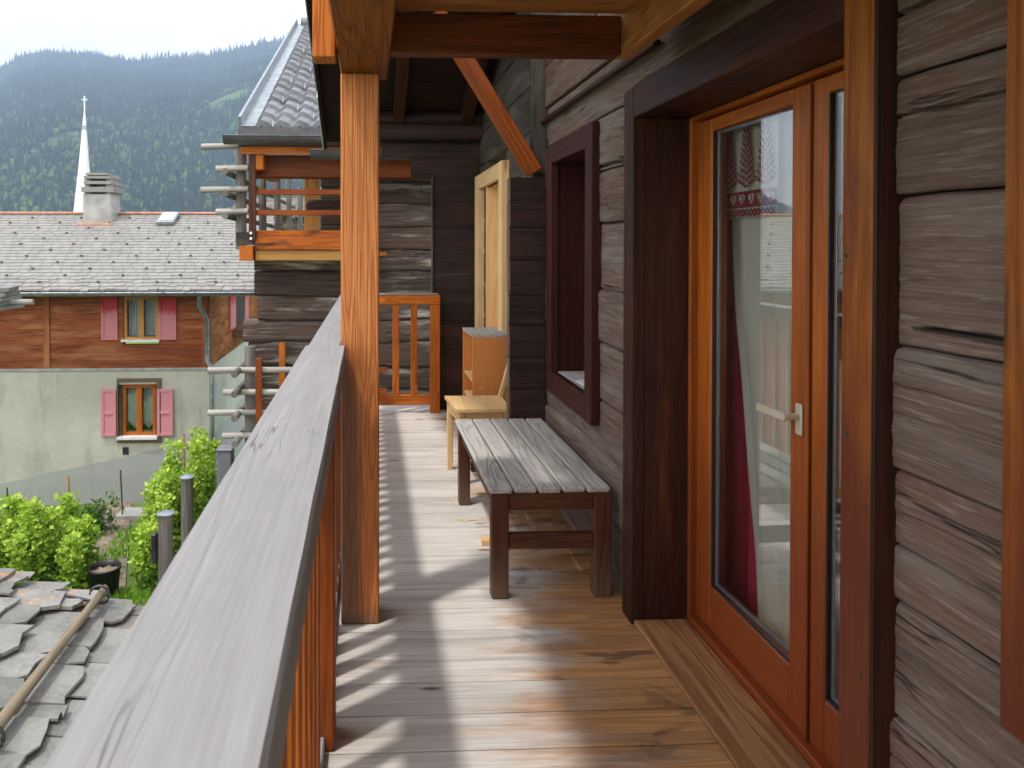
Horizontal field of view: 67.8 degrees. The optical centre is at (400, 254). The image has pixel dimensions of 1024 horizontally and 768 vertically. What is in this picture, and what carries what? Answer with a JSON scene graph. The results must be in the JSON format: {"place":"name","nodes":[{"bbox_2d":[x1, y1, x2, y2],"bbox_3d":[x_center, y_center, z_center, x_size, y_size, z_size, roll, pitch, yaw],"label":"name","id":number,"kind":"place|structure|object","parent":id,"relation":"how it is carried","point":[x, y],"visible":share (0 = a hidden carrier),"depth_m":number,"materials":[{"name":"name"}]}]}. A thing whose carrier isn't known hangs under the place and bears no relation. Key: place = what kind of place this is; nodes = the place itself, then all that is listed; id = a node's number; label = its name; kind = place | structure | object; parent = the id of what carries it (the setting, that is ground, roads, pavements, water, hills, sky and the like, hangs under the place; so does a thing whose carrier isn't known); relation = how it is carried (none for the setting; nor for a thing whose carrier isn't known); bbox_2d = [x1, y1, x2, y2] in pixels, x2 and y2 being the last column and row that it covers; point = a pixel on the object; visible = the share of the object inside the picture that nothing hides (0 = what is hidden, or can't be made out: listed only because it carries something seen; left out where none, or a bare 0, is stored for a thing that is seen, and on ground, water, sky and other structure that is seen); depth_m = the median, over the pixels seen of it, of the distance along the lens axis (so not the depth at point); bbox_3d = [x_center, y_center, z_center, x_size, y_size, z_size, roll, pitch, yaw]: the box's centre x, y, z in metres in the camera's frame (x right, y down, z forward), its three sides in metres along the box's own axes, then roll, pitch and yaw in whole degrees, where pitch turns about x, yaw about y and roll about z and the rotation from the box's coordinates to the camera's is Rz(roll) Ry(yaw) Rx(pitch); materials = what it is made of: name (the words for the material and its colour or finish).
{"place":"outdoors","nodes":[
{"label":"outdoors","id":0,"kind":"place"},
{"bbox_2d":[115,507,147,520],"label":"path","id":1,"kind":"structure","parent":0,"point":[131,513],"depth_m":14.82,"materials":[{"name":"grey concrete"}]},
{"bbox_2d":[0,0,306,66],"label":"sky","id":2,"kind":"structure","parent":0,"point":[129,28],"materials":[{"name":"white"}]},
{"bbox_2d":[0,62,321,590],"bbox_3d":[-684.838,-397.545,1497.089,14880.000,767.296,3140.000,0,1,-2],"label":"ground","id":3,"kind":"structure","parent":0,"point":[220,101],"depth_m":864.08,"materials":[{"name":"green plant"}]},
{"bbox_2d":[0,530,10,567],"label":"berry bush","id":4,"kind":"object","parent":3,"relation":"on","point":[2,543],"visible":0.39,"depth_m":11.66,"materials":[{"name":"green plant"}]},
{"bbox_2d":[0,286,33,310],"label":"barn roof corner","id":5,"kind":"object","parent":3,"relation":"on","point":[10,296],"visible":1,"depth_m":8.79,"materials":[{"name":"stone"}]},
{"bbox_2d":[0,493,36,567],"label":"berry bush","id":6,"kind":"object","parent":3,"relation":"on","point":[11,504],"visible":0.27,"depth_m":11.83,"materials":[{"name":"green plant"}]},
{"bbox_2d":[2,496,62,586],"bbox_3d":[-5.742,4.543,11.918,0.824,1.606,1.594,0,1,-2],"label":"berry bush","id":7,"kind":"object","parent":3,"relation":"on","point":[29,546],"visible":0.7,"depth_m":11.40,"materials":[{"name":"green plant"}]},
{"bbox_2d":[9,491,86,581],"bbox_3d":[-5.559,4.572,12.154,0.864,1.474,1.561,0,1,15],"label":"berry bush","id":8,"kind":"object","parent":3,"relation":"on","point":[66,508],"visible":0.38,"depth_m":11.88,"materials":[{"name":"green plant"}]},
{"bbox_2d":[0,568,144,767],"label":"slate shed","id":9,"kind":"structure","parent":3,"relation":"on","point":[60,644],"depth_m":5.08,"materials":[{"name":"stone"}]},
{"bbox_2d":[73,96,89,211],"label":"church","id":10,"kind":"structure","parent":3,"relation":"on","point":[83,168],"depth_m":107.37,"materials":[{"name":"white paint"}]},
{"bbox_2d":[0,434,184,514],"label":"wire fence","id":11,"kind":"object","parent":3,"relation":"on","point":[120,483],"visible":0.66,"depth_m":14.82,"materials":[{"name":"metal"}]},
{"bbox_2d":[79,502,130,590],"bbox_3d":[-5.399,5.227,13.821,0.738,0.001,4.781,0,1,-19],"label":"soil bed","id":12,"kind":"object","parent":3,"relation":"on","point":[105,541],"visible":0.4,"depth_m":13.85,"materials":[{"name":"soil"}]},
{"bbox_2d":[51,513,106,589],"bbox_3d":[-5.106,4.737,11.707,0.804,1.204,1.237,0,1,-2],"label":"berry bush","id":13,"kind":"object","parent":12,"relation":"on","point":[76,548],"visible":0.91,"depth_m":11.56,"materials":[{"name":"green plant"}]},
{"bbox_2d":[78,499,110,523],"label":"flower clump","id":14,"kind":"object","parent":12,"relation":"on","point":[85,504],"visible":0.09,"depth_m":14.51,"materials":[{"name":"green plant"}]},
{"bbox_2d":[81,491,124,537],"bbox_3d":[-5.697,4.883,14.014,0.693,0.807,0.939,0,1,25],"label":"shrub","id":15,"kind":"object","parent":12,"relation":"on","point":[97,516],"visible":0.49,"depth_m":14.12,"materials":[{"name":"green plant"}]},
{"bbox_2d":[83,522,156,605],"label":"grass","id":16,"kind":"structure","parent":3,"relation":"on","point":[136,596],"depth_m":12.84,"materials":[{"name":"green plant"}]},
{"bbox_2d":[87,559,121,597],"bbox_3d":[-4.532,5.011,11.482,0.500,0.481,0.500,0,1,-2],"label":"plant tub","id":17,"kind":"object","parent":16,"relation":"on","point":[104,572],"visible":0.74,"depth_m":11.38,"materials":[{"name":"black plastic"}]},
{"bbox_2d":[0,173,283,505],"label":"farmhouse","id":18,"kind":"object","parent":3,"relation":"on","point":[101,279],"visible":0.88,"depth_m":15.79,"materials":[{"name":"grey paint"}]},
{"bbox_2d":[117,384,157,439],"bbox_3d":[-5.533,3.313,16.027,0.835,1.133,0.670,0,1,-2],"label":"window","id":19,"kind":"structure","parent":18,"relation":"in","point":[139,400],"depth_m":15.89,"materials":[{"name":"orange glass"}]},
{"bbox_2d":[121,296,159,341],"bbox_3d":[-5.483,1.359,16.039,0.794,0.951,0.600,0,1,-2],"label":"window","id":20,"kind":"structure","parent":18,"relation":"in","point":[140,312],"depth_m":15.88,"materials":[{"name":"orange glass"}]},
{"bbox_2d":[236,296,243,325],"bbox_3d":[-4.176,1.322,19.458,0.027,0.950,1.380,0,1,-2],"label":"gable window","id":21,"kind":"structure","parent":18,"relation":"in","point":[239,299],"depth_m":19.37,"materials":[{"name":"grey glass"}]},
{"bbox_2d":[0,33,303,211],"bbox_3d":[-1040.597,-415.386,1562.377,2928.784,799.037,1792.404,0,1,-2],"label":"forest","id":22,"kind":"object","parent":3,"relation":"on","point":[182,90],"visible":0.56,"depth_m":1124.70,"materials":[{"name":"green plant"}]},
{"bbox_2d":[127,491,180,594],"bbox_3d":[-3.940,4.584,11.891,0.854,1.493,1.110,0,1,-2],"label":"berry bush","id":23,"kind":"object","parent":3,"relation":"on","point":[145,569],"visible":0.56,"depth_m":11.70,"materials":[{"name":"green plant"}]},
{"bbox_2d":[151,510,174,583],"bbox_3d":[-2.511,4.032,7.953,0.232,2.632,0.188,0,1,-2],"label":"wooden post","id":24,"kind":"object","parent":3,"relation":"on","point":[162,545],"visible":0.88,"depth_m":7.88,"materials":[{"name":"wood"}]},
{"bbox_2d":[136,464,195,556],"bbox_3d":[-4.008,4.447,12.750,0.693,1.683,1.188,0,1,25],"label":"berry bush","id":25,"kind":"object","parent":3,"relation":"on","point":[164,484],"visible":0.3,"depth_m":12.70,"materials":[{"name":"green plant"}]},
{"bbox_2d":[179,474,194,545],"bbox_3d":[-2.543,3.981,8.952,0.177,2.708,0.180,0,1,-2],"label":"wooden post","id":26,"kind":"object","parent":3,"relation":"on","point":[187,523],"visible":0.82,"depth_m":8.88,"materials":[{"name":"wood"}]},
{"bbox_2d":[160,437,216,546],"bbox_3d":[-3.874,4.260,13.596,1.119,2.077,1.616,0,1,-2],"label":"berry bush","id":27,"kind":"object","parent":3,"relation":"on","point":[195,448],"visible":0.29,"depth_m":13.23,"materials":[{"name":"green plant"}]},
{"bbox_2d":[174,426,220,534],"bbox_3d":[-3.835,4.306,14.289,0.935,1.931,1.407,0,1,5],"label":"berry bush","id":28,"kind":"object","parent":3,"relation":"on","point":[207,452],"visible":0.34,"depth_m":14.05,"materials":[{"name":"green plant"}]},
{"bbox_2d":[232,198,321,297],"bbox_3d":[-4.747,1.576,31.325,4.803,7.939,3.047,0,1,-2],"label":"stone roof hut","id":29,"kind":"object","parent":3,"relation":"on","point":[270,202],"visible":0.16,"depth_m":30.79,"materials":[{"name":"stone"}]},
{"bbox_2d":[200,18,431,447],"bbox_3d":[-0.586,0.458,11.846,3.359,9.700,8.293,0,1,-2],"label":"log chalet","id":30,"kind":"object","parent":3,"relation":"on","point":[297,276],"visible":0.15,"depth_m":8.56,"materials":[{"name":"brown wood"}]},
{"bbox_2d":[44,0,1023,767],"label":"timber chalet","id":31,"kind":"object","parent":3,"relation":"on","point":[320,596],"visible":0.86,"depth_m":2.21,"materials":[{"name":"brown wood"}]},
{"bbox_2d":[444,364,506,473],"bbox_3d":[0.533,0.968,4.695,0.475,0.843,0.410,0,1,-2],"label":"chair","id":32,"kind":"object","parent":31,"relation":"on","point":[489,407],"visible":0.5,"depth_m":4.68,"materials":[{"name":"yellow wood"}]},
{"bbox_2d":[463,327,506,456],"bbox_3d":[0.595,0.959,5.267,0.264,0.846,0.452,0,1,-2],"label":"shelf cabinet","id":33,"kind":"object","parent":31,"relation":"on","point":[484,357],"visible":0.57,"depth_m":5.04,"materials":[{"name":"brown wood"}]},
{"bbox_2d":[481,537,489,544],"bbox_3d":[0.584,1.390,3.631,0.386,0.026,0.050,0,1,2],"label":"wood offcut","id":34,"kind":"object","parent":31,"relation":"on","point":[485,540],"visible":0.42,"depth_m":3.61,"materials":[{"name":"brown wood"}]},
{"bbox_2d":[455,418,611,598],"bbox_3d":[0.589,1.172,3.671,0.508,0.461,1.217,0,1,-2],"label":"bench","id":35,"kind":"object","parent":31,"relation":"on","point":[539,463],"visible":1,"depth_m":3.11,"materials":[{"name":"wood"}]},
{"bbox_2d":[725,219,757,616],"bbox_3d":[1.259,0.443,2.701,0.064,1.825,0.678,0,1,-2],"label":"curtain","id":36,"kind":"object","parent":31,"relation":"hanging from","point":[740,572],"visible":0.07,"depth_m":2.82,"materials":[{"name":"red fabric"}]},
{"bbox_2d":[727,113,792,646],"bbox_3d":[1.221,0.438,2.488,0.044,1.840,0.615,0,1,-2],"label":"curtain","id":37,"kind":"object","parent":31,"relation":"hanging from","point":[759,180],"visible":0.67,"depth_m":2.50,"materials":[{"name":"fabric"}]},
{"bbox_2d":[687,57,843,767],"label":"glazed door","id":38,"kind":"structure","parent":31,"relation":"in","point":[796,685],"depth_m":2.17,"materials":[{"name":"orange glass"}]},
{"bbox_2d":[216,445,233,487],"bbox_3d":[-3.049,4.319,13.086,0.279,1.925,0.325,0,1,-2],"label":"post","id":39,"kind":"object","parent":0,"point":[225,457],"visible":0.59,"depth_m":12.93,"materials":[{"name":"grey plastic"}]}
]}

